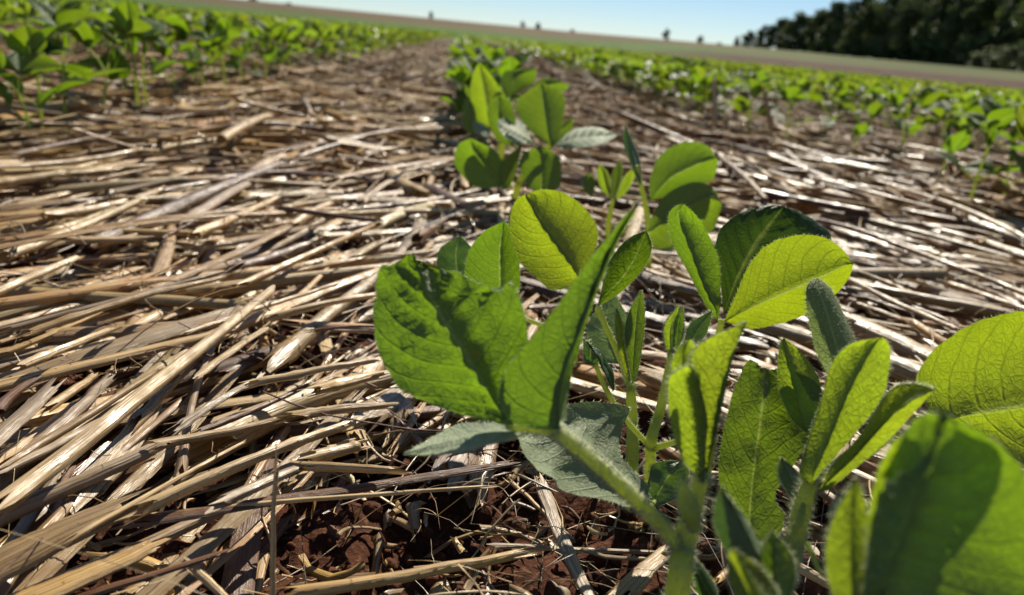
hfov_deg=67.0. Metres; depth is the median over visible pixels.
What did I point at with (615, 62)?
soybean seedling
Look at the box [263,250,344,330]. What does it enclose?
straw stalk
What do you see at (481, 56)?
soybean seedling
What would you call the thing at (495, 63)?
soybean seedling
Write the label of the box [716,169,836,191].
straw stalk
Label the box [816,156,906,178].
straw stalk
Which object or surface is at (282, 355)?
straw stalk
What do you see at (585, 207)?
straw stalk
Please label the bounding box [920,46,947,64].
tree
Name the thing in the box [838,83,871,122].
soybean seedling
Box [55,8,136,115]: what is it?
soybean seedling
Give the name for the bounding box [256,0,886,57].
sky
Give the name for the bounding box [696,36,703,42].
tree
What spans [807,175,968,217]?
straw stalk
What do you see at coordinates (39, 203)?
straw stalk
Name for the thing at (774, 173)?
straw stalk
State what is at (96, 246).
straw stalk
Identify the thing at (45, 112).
straw stalk
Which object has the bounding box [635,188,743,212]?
straw stalk
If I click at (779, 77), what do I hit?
soybean seedling
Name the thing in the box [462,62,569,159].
soybean plant
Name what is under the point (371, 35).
soybean seedling
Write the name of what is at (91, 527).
straw stalk
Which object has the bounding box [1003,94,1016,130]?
soybean seedling
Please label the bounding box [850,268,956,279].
straw stalk
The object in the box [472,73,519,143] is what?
soybean seedling
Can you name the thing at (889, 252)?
straw stalk
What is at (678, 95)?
soybean seedling
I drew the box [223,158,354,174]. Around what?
straw stalk
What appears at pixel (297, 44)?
soybean seedling
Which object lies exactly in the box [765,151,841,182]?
straw stalk
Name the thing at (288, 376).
straw stalk
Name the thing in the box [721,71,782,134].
soybean seedling
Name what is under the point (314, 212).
straw stalk
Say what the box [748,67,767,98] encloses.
soybean seedling
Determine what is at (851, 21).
tree
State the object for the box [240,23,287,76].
soybean seedling
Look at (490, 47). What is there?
soybean seedling
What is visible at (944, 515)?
soybean plant
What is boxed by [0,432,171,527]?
straw stalk
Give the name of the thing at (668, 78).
soybean seedling
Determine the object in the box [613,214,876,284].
straw stalk
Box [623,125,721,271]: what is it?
soybean plant
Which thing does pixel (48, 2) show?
soybean seedling
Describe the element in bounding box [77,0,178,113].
soybean seedling
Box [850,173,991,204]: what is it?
straw stalk
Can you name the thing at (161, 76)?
straw stalk
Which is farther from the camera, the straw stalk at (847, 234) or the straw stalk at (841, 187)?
the straw stalk at (841, 187)
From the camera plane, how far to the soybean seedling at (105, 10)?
2.21 m
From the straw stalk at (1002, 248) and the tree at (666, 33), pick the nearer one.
the straw stalk at (1002, 248)
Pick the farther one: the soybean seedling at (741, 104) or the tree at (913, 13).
the tree at (913, 13)
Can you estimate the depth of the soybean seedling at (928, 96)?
1.36 m
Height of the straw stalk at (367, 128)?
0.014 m
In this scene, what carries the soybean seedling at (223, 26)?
on the ground
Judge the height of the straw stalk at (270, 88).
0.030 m
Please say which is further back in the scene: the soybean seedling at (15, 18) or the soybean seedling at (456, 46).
the soybean seedling at (15, 18)
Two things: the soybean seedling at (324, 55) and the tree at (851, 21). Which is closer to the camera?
the soybean seedling at (324, 55)
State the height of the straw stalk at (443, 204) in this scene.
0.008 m
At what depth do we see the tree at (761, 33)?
297.22 m
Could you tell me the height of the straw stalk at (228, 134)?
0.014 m
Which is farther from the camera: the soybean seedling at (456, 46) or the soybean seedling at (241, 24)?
the soybean seedling at (241, 24)
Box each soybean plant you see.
[371,196,747,594]
[436,189,599,366]
[453,83,618,207]
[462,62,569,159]
[516,305,713,521]
[581,160,634,238]
[585,230,653,509]
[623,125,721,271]
[666,204,852,333]
[708,486,799,594]
[715,278,935,594]
[820,409,1023,594]
[915,309,1023,466]
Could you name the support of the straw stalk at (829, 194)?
on the straw mat
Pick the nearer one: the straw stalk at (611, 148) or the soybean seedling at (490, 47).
the straw stalk at (611, 148)
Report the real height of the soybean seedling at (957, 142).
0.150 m
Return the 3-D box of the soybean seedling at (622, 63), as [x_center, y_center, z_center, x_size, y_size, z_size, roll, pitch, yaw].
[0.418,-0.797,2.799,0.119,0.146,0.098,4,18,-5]
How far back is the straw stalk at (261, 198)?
0.62 m
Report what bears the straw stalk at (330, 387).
on the straw mat
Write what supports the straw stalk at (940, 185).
on the straw mat
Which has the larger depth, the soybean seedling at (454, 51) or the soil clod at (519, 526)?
the soybean seedling at (454, 51)
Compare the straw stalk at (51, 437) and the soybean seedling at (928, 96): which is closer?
the straw stalk at (51, 437)
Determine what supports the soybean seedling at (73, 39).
on the ground
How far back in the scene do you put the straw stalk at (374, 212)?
0.61 m
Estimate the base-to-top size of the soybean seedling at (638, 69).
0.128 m
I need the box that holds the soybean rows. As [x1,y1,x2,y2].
[0,0,1023,176]
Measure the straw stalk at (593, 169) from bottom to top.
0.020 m
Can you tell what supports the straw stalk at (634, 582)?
on the ground
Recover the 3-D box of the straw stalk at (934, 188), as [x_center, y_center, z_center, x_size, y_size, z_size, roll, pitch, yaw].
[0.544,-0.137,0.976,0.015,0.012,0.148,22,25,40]
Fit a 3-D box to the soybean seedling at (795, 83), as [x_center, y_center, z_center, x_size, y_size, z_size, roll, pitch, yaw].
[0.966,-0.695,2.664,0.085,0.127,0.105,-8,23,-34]
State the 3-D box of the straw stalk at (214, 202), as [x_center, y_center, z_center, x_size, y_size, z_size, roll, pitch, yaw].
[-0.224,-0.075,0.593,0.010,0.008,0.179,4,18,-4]
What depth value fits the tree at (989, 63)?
128.29 m
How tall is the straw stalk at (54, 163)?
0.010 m
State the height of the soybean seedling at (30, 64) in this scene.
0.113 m
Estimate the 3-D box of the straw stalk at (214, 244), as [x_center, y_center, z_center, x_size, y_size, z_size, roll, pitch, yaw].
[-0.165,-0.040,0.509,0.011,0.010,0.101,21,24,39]
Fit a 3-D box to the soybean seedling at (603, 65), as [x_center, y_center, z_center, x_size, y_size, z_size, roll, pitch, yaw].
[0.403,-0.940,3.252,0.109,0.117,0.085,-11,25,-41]
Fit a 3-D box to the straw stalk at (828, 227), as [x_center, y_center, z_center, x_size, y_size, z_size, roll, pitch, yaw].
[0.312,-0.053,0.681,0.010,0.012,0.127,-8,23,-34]
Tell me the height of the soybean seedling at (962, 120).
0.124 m
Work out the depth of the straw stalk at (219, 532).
0.21 m
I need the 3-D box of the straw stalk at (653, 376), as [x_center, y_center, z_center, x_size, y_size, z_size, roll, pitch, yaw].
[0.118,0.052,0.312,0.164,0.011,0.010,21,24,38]
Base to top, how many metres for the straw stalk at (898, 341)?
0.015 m
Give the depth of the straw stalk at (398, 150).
0.92 m
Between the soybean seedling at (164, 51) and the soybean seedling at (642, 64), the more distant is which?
the soybean seedling at (642, 64)
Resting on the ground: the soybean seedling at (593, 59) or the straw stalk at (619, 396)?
the soybean seedling at (593, 59)
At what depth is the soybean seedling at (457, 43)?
2.67 m
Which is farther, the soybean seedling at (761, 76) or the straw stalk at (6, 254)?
the soybean seedling at (761, 76)
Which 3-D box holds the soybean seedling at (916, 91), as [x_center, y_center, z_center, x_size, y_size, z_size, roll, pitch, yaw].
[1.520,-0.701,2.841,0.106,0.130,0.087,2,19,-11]
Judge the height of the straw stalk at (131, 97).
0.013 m
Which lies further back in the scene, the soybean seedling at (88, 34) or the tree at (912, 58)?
the tree at (912, 58)
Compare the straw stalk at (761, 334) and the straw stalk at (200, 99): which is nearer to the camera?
the straw stalk at (761, 334)
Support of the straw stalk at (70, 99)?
on the straw mat
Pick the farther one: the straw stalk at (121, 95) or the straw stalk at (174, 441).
the straw stalk at (121, 95)
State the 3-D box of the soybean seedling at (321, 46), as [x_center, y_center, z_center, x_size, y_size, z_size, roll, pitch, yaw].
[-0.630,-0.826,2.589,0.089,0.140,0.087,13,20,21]
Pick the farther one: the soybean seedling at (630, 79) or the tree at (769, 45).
the tree at (769, 45)
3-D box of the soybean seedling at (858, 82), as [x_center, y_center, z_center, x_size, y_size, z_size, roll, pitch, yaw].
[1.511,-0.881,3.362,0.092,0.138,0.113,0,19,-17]
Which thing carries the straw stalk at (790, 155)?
on the straw mat
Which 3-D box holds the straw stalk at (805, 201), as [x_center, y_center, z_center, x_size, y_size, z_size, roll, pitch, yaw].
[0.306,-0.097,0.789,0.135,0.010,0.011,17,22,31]
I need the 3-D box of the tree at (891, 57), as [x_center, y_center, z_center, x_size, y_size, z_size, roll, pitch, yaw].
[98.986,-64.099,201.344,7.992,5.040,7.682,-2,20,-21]
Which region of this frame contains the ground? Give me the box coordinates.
[0,0,1023,594]
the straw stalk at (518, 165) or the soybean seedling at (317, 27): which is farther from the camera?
the soybean seedling at (317, 27)
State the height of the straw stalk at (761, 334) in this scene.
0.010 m
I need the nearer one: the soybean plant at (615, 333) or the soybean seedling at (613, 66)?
the soybean plant at (615, 333)
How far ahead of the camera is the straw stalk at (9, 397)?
0.27 m
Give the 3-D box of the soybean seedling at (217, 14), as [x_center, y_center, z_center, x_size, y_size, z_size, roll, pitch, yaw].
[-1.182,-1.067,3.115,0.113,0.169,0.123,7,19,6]
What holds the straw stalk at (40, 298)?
on the straw mat
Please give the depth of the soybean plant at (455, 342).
0.17 m
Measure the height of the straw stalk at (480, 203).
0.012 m
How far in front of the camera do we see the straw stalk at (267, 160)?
0.73 m
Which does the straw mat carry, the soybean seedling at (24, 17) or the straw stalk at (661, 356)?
the straw stalk at (661, 356)
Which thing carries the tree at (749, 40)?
on the ground
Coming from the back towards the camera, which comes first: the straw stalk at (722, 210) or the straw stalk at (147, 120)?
the straw stalk at (147, 120)
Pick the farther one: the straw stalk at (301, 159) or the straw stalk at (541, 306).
the straw stalk at (301, 159)
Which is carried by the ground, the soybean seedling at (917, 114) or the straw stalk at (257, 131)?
the soybean seedling at (917, 114)
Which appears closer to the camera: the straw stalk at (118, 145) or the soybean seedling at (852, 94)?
the straw stalk at (118, 145)
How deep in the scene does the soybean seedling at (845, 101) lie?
2.29 m
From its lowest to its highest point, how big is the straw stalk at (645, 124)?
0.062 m
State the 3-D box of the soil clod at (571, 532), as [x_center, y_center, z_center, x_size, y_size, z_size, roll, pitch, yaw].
[0.020,0.083,0.270,0.005,0.003,0.004,4,18,-5]
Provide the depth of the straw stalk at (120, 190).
0.60 m
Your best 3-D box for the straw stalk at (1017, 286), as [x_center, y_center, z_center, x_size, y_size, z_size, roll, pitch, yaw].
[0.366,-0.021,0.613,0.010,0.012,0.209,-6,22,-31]
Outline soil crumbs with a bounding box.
[1,225,939,594]
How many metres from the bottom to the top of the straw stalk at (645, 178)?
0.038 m
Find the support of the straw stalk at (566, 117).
on the straw mat
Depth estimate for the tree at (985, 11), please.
150.90 m
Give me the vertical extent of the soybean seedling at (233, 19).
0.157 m
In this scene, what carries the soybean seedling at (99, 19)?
on the straw mat
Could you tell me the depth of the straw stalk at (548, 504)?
0.23 m
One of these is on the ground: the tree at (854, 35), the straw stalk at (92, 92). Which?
the tree at (854, 35)
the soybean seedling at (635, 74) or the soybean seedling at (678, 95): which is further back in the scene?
the soybean seedling at (635, 74)
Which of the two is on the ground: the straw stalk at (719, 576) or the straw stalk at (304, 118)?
the straw stalk at (719, 576)
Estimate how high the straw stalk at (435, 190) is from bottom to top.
0.013 m
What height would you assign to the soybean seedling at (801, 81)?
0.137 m
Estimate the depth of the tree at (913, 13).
181.05 m
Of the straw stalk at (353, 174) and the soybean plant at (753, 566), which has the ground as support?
the soybean plant at (753, 566)
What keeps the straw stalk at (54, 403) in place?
on the straw mat
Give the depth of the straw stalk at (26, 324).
0.34 m
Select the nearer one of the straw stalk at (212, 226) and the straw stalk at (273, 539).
the straw stalk at (273, 539)
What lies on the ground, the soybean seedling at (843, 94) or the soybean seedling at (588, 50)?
the soybean seedling at (588, 50)
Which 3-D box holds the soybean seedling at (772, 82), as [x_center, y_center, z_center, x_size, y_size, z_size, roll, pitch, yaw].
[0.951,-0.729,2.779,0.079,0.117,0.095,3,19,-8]
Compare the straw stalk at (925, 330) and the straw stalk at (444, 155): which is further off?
the straw stalk at (444, 155)
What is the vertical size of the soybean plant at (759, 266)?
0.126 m
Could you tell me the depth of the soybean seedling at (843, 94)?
1.63 m
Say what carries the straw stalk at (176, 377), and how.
on the straw mat
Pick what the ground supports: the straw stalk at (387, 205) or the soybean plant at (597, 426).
the soybean plant at (597, 426)
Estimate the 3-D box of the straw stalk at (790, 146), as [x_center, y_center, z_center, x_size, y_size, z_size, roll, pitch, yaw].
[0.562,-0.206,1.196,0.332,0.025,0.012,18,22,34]
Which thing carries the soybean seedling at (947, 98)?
on the ground
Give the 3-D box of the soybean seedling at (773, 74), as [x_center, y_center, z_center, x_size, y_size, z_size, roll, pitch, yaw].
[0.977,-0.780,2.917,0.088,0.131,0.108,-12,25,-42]
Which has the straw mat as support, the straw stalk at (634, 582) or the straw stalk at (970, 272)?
the straw stalk at (970, 272)
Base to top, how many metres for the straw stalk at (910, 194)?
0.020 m
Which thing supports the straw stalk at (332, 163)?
on the straw mat
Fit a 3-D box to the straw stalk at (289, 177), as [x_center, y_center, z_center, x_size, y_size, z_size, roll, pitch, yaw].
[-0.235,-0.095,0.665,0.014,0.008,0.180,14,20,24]
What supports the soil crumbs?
on the ground
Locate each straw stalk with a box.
[0,99,99,112]
[0,99,140,112]
[0,103,153,130]
[0,122,93,126]
[0,131,126,154]
[0,142,171,170]
[0,161,103,189]
[0,164,160,174]
[0,169,74,185]
[0,195,146,262]
[0,198,75,210]
[0,206,269,243]
[0,211,346,249]
[0,255,80,295]
[0,263,303,309]
[0,271,225,334]
[0,285,276,518]
[0,286,267,310]
[0,365,162,468]
[0,369,114,491]
[0,375,40,415]
[0,378,65,446]
[0,397,183,594]
[0,418,98,478]
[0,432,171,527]
[0,485,150,583]
[1,81,175,107]
[1,166,123,177]
[3,337,177,544]
[7,344,187,486]
[12,103,109,110]
[12,273,230,340]
[12,326,121,373]
[13,93,51,97]
[15,531,183,594]
[17,73,206,100]
[17,118,80,122]
[22,87,123,100]
[33,93,142,95]
[38,175,272,195]
[38,372,103,414]
[40,79,107,86]
[40,185,167,222]
[47,403,162,513]
[47,439,246,549]
[61,95,94,106]
[64,236,154,244]
[67,127,253,163]
[73,127,187,137]
[78,546,235,594]
[79,161,289,257]
[87,113,194,118]
[87,116,158,123]
[87,142,185,150]
[89,198,267,250]
[93,177,173,197]
[95,93,210,104]
[96,228,323,235]
[102,114,205,127]
[104,111,168,118]
[104,138,215,161]
[106,126,214,139]
[107,180,359,204]
[107,459,522,530]
[109,74,171,83]
[114,419,352,524]
[116,222,292,297]
[124,485,497,519]
[127,355,203,434]
[135,388,367,594]
[138,177,321,185]
[143,414,290,449]
[145,146,212,152]
[149,175,298,194]
[157,86,279,102]
[162,181,210,190]
[164,378,253,435]
[167,258,436,297]
[169,319,245,383]
[171,98,219,100]
[176,181,254,229]
[183,281,343,334]
[183,556,227,594]
[184,267,378,347]
[187,195,280,238]
[190,222,326,251]
[193,322,276,378]
[193,379,317,431]
[199,102,331,110]
[199,252,393,296]
[201,121,316,133]
[202,168,376,179]
[202,217,333,271]
[205,464,305,513]
[210,169,308,177]
[214,113,270,144]
[218,104,251,110]
[221,167,266,201]
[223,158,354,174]
[226,244,471,280]
[232,97,351,123]
[236,222,376,286]
[238,357,380,391]
[244,197,352,221]
[247,153,285,186]
[248,117,357,130]
[250,114,272,133]
[255,155,379,165]
[256,260,398,377]
[258,128,395,154]
[261,292,376,322]
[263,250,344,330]
[268,124,342,130]
[270,437,278,594]
[273,204,385,222]
[276,319,897,387]
[276,545,540,594]
[279,158,375,162]
[285,116,331,119]
[285,401,398,422]
[286,129,421,154]
[287,460,411,474]
[294,130,380,157]
[297,371,388,396]
[298,438,373,466]
[302,98,312,124]
[302,325,374,332]
[306,138,386,207]
[318,153,456,171]
[319,134,381,147]
[333,139,404,152]
[334,158,453,177]
[343,208,510,216]
[344,188,479,210]
[351,123,449,134]
[357,123,460,144]
[365,150,441,152]
[368,145,457,151]
[383,149,529,177]
[385,160,431,197]
[403,150,508,156]
[411,211,455,245]
[413,119,523,126]
[416,188,525,207]
[418,182,722,306]
[419,116,462,120]
[419,135,482,155]
[419,161,519,167]
[424,172,436,194]
[452,147,469,194]
[463,197,516,208]
[485,139,513,189]
[487,128,601,144]
[488,543,668,554]
[494,141,593,172]
[505,477,545,515]
[511,104,587,119]
[514,175,649,200]
[515,115,622,139]
[515,169,743,194]
[520,188,643,219]
[520,263,526,272]
[525,301,625,309]
[530,190,727,217]
[534,472,594,594]
[557,188,658,202]
[559,158,644,169]
[560,160,652,172]
[561,171,649,195]
[568,148,596,173]
[568,181,743,215]
[569,377,725,428]
[571,175,604,198]
[584,143,652,154]
[592,207,887,295]
[605,160,656,161]
[605,545,669,594]
[613,139,745,160]
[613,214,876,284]
[613,249,678,256]
[619,111,724,155]
[619,149,753,179]
[622,176,650,180]
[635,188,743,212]
[636,145,749,173]
[639,158,737,179]
[639,361,887,461]
[642,180,832,217]
[642,268,955,333]
[652,256,720,291]
[653,208,727,225]
[662,136,735,163]
[663,284,807,316]
[701,138,790,163]
[702,307,920,383]
[711,74,717,128]
[712,224,721,231]
[712,532,781,586]
[713,317,814,351]
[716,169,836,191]
[717,161,810,174]
[717,188,759,193]
[719,157,767,201]
[720,199,788,207]
[725,155,773,175]
[728,148,910,177]
[731,157,803,183]
[746,158,798,191]
[748,174,807,197]
[750,189,880,218]
[753,165,859,198]
[755,193,850,219]
[762,85,774,129]
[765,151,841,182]
[772,141,979,186]
[784,149,828,183]
[793,465,835,503]
[798,563,830,589]
[803,179,882,192]
[803,185,864,202]
[806,153,898,165]
[806,154,987,192]
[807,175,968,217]
[810,179,928,192]
[814,217,903,247]
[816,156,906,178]
[818,223,934,252]
[831,210,1012,257]
[831,226,967,275]
[831,237,1023,280]
[835,429,858,457]
[843,312,932,360]
[846,253,867,262]
[847,277,960,331]
[849,168,1006,213]
[849,258,978,288]
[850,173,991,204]
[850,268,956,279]
[853,264,910,290]
[853,267,897,287]
[862,154,947,173]
[866,237,1017,299]
[873,176,998,195]
[876,149,945,177]
[877,184,930,200]
[881,142,1003,165]
[883,392,913,423]
[885,242,1023,295]
[891,354,922,365]
[893,153,1018,180]
[895,280,1012,310]
[898,253,1018,280]
[899,188,1023,239]
[901,208,966,223]
[902,278,1023,308]
[903,143,1005,165]
[908,174,998,215]
[911,319,946,343]
[913,220,1023,251]
[922,187,962,189]
[927,178,976,199]
[959,215,1023,249]
[963,273,1023,289]
[964,150,1017,165]
[971,235,1023,260]
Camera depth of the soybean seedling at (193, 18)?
2.80 m
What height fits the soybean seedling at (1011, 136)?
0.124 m
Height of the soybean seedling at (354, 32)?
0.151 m
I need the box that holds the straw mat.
[0,18,1023,594]
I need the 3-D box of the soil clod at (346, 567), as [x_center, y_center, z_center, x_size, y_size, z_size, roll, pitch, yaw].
[-0.051,0.086,0.243,0.005,0.004,0.004,4,18,-5]
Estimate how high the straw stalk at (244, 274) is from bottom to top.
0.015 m
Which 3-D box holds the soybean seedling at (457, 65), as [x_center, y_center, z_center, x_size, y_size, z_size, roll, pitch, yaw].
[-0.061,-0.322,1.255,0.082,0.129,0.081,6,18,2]
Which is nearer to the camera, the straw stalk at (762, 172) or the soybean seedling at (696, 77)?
the straw stalk at (762, 172)
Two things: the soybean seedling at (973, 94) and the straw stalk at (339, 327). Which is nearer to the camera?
the straw stalk at (339, 327)
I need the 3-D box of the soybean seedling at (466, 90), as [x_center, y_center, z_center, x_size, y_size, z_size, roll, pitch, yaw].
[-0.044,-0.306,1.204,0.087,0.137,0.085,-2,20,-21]
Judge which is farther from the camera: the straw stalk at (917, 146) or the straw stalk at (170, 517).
the straw stalk at (917, 146)
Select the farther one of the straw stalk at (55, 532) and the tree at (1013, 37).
the tree at (1013, 37)
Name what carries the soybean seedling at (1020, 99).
on the straw mat
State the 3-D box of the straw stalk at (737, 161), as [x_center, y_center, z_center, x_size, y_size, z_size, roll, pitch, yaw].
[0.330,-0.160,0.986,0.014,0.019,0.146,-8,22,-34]
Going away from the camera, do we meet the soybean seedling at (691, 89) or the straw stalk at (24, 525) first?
the straw stalk at (24, 525)
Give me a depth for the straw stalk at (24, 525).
0.22 m
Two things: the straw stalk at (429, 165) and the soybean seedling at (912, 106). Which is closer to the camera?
the straw stalk at (429, 165)
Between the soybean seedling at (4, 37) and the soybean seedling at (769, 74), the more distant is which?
the soybean seedling at (769, 74)
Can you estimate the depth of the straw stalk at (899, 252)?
0.60 m
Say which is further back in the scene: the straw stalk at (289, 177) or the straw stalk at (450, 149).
the straw stalk at (450, 149)
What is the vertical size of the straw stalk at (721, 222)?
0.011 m
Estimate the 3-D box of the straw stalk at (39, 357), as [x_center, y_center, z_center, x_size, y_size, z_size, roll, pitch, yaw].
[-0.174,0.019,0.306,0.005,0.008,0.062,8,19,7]
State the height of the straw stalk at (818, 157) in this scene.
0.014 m
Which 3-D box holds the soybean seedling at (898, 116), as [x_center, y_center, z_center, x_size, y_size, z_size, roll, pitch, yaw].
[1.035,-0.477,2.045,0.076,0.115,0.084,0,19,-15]
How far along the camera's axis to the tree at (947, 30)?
160.89 m
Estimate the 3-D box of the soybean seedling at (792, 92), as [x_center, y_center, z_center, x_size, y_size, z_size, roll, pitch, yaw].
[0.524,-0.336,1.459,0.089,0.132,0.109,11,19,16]
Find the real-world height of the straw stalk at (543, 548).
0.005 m
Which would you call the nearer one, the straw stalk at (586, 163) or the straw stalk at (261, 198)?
the straw stalk at (261, 198)
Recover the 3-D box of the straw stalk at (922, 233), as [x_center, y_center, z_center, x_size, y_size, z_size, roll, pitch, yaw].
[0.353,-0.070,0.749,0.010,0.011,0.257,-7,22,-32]
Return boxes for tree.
[662,28,670,39]
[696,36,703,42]
[733,36,739,45]
[740,30,755,46]
[752,41,761,47]
[753,24,769,47]
[763,41,774,48]
[765,17,793,47]
[775,40,784,49]
[779,10,817,51]
[784,41,798,50]
[793,40,811,52]
[800,8,828,52]
[815,1,850,54]
[831,0,877,56]
[845,0,877,57]
[851,0,905,58]
[875,0,923,61]
[882,50,896,59]
[889,0,962,58]
[891,49,905,61]
[900,47,919,61]
[907,0,965,63]
[915,51,929,63]
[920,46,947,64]
[927,0,1002,65]
[935,45,960,65]
[948,0,1013,58]
[949,42,982,66]
[964,51,983,67]
[965,46,997,68]
[981,0,1023,51]
[982,51,1005,69]
[984,0,1023,68]
[990,40,1023,70]
[994,7,1023,67]
[998,55,1023,70]
[1015,52,1023,71]
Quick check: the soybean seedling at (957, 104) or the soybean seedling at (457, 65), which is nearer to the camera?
the soybean seedling at (457, 65)
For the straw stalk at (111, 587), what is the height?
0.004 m
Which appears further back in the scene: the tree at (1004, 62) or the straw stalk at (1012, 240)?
the tree at (1004, 62)
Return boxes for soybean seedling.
[0,0,26,26]
[0,0,41,27]
[0,8,22,38]
[0,16,12,45]
[0,25,89,136]
[0,50,63,139]
[1,0,26,29]
[5,2,41,27]
[23,0,60,54]
[25,13,40,27]
[26,0,127,130]
[54,2,92,50]
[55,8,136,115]
[59,31,75,57]
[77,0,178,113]
[81,4,101,11]
[84,11,114,40]
[84,20,110,53]
[85,7,164,113]
[99,7,122,40]
[102,9,140,44]
[109,14,178,104]
[132,0,159,48]
[143,6,181,39]
[150,34,203,92]
[160,10,186,50]
[163,13,222,93]
[164,21,228,93]
[183,12,207,48]
[186,9,215,18]
[189,13,207,39]
[190,16,249,92]
[198,39,240,78]
[203,20,251,71]
[211,10,229,20]
[217,40,261,83]
[222,15,240,48]
[231,16,253,42]
[231,19,244,47]
[236,15,292,74]
[239,31,281,80]
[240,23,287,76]
[250,21,286,67]
[256,31,293,81]
[262,25,305,81]
[265,19,317,75]
[273,17,310,67]
[288,21,312,76]
[296,35,320,59]
[300,17,334,55]
[306,27,341,61]
[310,24,339,60]
[316,34,338,54]
[321,33,343,58]
[324,24,344,59]
[332,39,360,62]
[334,23,353,51]
[337,32,352,53]
[345,27,359,54]
[351,33,367,52]
[352,35,368,53]
[357,30,376,53]
[440,55,506,138]
[443,53,493,92]
[444,43,463,55]
[446,41,472,59]
[448,42,492,58]
[452,58,473,95]
[452,77,500,86]
[455,55,463,94]
[457,56,471,98]
[458,49,466,56]
[459,59,502,142]
[460,56,517,101]
[462,43,491,57]
[462,44,503,60]
[463,54,528,145]
[469,73,524,152]
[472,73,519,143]
[486,45,496,52]
[491,46,532,64]
[575,47,593,70]
[583,50,605,77]
[585,53,608,81]
[589,52,605,73]
[594,54,607,79]
[598,62,610,77]
[601,57,611,77]
[602,50,625,89]
[605,55,623,89]
[608,62,628,90]
[612,56,637,82]
[614,58,647,86]
[624,67,647,91]
[626,68,637,86]
[629,63,646,92]
[633,60,647,88]
[634,62,650,96]
[634,71,652,96]
[636,62,661,97]
[645,68,657,95]
[646,66,667,101]
[648,65,666,100]
[650,58,675,101]
[651,74,683,105]
[654,63,690,105]
[657,55,696,102]
[660,62,698,105]
[660,68,706,102]
[668,74,699,100]
[670,61,708,104]
[681,71,725,112]
[688,73,721,113]
[689,65,726,113]
[695,82,731,113]
[706,79,735,118]
[712,73,748,122]
[720,70,737,80]
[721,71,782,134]
[733,67,759,93]
[733,76,780,134]
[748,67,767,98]
[763,71,776,101]
[766,73,777,97]
[768,75,785,99]
[769,78,784,99]
[770,82,815,140]
[776,77,798,104]
[785,73,813,110]
[786,76,810,110]
[793,86,812,106]
[800,77,821,117]
[803,88,850,142]
[808,86,827,109]
[814,74,850,112]
[818,74,834,112]
[830,79,863,121]
[833,79,864,122]
[833,92,858,122]
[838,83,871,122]
[841,99,889,155]
[844,78,884,118]
[854,79,869,104]
[862,82,888,99]
[863,81,881,100]
[863,91,907,127]
[864,86,895,120]
[867,84,919,128]
[878,85,947,150]
[882,101,923,124]
[887,99,918,128]
[888,84,897,108]
[910,87,924,117]
[910,92,946,133]
[919,96,993,177]
[919,99,961,135]
[929,96,1023,214]
[935,98,964,136]
[944,92,960,113]
[945,90,980,114]
[950,102,971,132]
[950,108,970,131]
[956,97,1013,145]
[958,93,979,103]
[958,126,1023,214]
[964,99,1015,147]
[995,119,1016,149]
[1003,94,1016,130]
[1009,92,1023,96]
[1016,96,1023,102]
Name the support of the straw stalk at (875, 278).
on the straw mat
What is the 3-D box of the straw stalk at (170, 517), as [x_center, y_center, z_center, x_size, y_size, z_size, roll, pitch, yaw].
[-0.052,0.057,0.229,0.121,0.003,0.005,-3,20,-23]
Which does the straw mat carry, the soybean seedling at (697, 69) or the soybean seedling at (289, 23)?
the soybean seedling at (697, 69)
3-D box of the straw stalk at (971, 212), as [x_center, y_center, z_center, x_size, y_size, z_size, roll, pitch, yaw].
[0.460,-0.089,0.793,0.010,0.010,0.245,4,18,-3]
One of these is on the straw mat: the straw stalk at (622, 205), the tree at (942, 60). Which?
the straw stalk at (622, 205)
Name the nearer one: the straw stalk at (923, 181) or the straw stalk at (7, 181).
the straw stalk at (7, 181)
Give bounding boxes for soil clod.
[341,564,354,570]
[449,540,463,547]
[499,516,529,538]
[567,530,576,537]
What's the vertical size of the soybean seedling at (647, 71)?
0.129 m
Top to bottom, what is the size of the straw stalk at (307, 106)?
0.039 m
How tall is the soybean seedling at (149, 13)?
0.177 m
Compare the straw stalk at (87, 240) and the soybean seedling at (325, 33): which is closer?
the straw stalk at (87, 240)
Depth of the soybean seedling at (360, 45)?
3.23 m
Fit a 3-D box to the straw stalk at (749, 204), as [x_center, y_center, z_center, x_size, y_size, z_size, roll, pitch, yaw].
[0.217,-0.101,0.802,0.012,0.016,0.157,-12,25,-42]
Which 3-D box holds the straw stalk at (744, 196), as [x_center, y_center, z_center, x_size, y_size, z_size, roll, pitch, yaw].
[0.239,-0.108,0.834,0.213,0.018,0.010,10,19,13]
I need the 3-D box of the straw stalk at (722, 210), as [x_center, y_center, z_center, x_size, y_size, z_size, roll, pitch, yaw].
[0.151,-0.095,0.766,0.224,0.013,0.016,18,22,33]
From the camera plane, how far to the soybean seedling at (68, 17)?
0.90 m
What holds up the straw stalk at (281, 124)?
on the straw mat
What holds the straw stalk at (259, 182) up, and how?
on the straw mat
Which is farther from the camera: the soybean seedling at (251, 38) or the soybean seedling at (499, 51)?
the soybean seedling at (251, 38)
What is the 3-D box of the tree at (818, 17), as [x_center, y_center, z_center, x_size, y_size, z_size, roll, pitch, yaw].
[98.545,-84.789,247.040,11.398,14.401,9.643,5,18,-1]
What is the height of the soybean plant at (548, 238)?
0.123 m
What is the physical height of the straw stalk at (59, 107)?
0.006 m
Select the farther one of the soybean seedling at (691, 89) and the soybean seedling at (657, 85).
the soybean seedling at (657, 85)
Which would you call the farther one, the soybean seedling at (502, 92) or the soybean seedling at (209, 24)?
the soybean seedling at (209, 24)
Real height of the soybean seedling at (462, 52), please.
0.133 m
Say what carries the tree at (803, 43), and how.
on the ground

